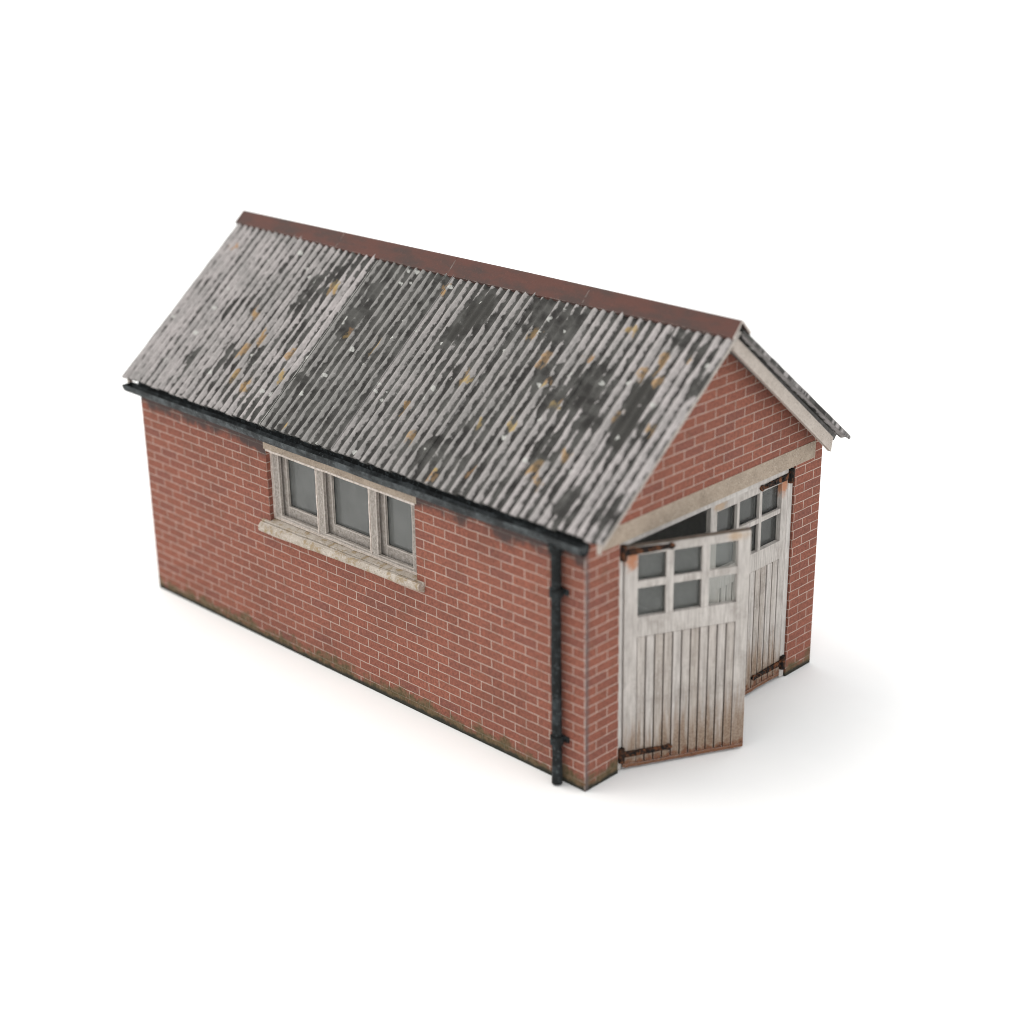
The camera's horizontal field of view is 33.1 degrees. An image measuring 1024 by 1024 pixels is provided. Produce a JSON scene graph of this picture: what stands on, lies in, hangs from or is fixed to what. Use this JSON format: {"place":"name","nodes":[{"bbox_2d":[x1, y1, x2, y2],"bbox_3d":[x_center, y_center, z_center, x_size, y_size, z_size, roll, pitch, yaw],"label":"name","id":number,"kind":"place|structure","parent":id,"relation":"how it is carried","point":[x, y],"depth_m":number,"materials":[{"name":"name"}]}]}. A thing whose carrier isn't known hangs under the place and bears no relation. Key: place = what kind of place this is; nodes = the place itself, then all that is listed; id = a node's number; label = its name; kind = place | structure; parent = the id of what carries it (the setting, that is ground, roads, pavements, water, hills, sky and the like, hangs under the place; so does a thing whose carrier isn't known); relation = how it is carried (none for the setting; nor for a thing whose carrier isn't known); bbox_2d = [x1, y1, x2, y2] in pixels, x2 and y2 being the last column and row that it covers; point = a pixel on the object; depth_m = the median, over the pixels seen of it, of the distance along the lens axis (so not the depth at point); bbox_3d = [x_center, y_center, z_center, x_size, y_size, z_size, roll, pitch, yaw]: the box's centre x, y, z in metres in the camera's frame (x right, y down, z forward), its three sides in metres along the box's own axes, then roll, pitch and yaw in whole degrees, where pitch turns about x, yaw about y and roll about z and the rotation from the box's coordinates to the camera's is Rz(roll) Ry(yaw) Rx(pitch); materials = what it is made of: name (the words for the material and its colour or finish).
{"place":"outdoors","nodes":[
{"label":"outdoors","id":0,"kind":"place"},
{"bbox_2d":[122,210,850,791],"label":"brick garage","id":1,"kind":"structure","parent":0,"point":[492,506],"depth_m":14.11,"materials":[{"name":"brick"}]},
{"bbox_2d":[258,452,424,592],"bbox_3d":[-1.454,0.041,14.706,2.116,0.790,0.221,19,30,41],"label":"window","id":2,"kind":"structure","parent":1,"relation":"in","point":[347,522],"depth_m":14.80,"materials":[{"name":"paint"}]},
{"bbox_2d":[618,527,751,767],"bbox_3d":[1.343,1.077,13.489,1.091,1.940,0.093,-8,23,-16],"label":"door","id":3,"kind":"structure","parent":1,"relation":"in","point":[684,669],"depth_m":13.53,"materials":[{"name":"white paint"}]},
{"bbox_2d":[706,468,794,693],"bbox_3d":[1.976,0.675,14.426,0.093,1.940,1.091,19,30,41],"label":"door","id":4,"kind":"structure","parent":1,"relation":"in","point":[764,661],"depth_m":14.48,"materials":[{"name":"white paint"}]},
{"bbox_2d":[0,0,1023,1023],"bbox_3d":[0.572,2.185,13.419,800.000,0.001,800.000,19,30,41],"label":"ground","id":5,"kind":"structure","parent":0,"point":[207,816],"depth_m":17.70,"materials":[{"name":"white paper"}]}
]}

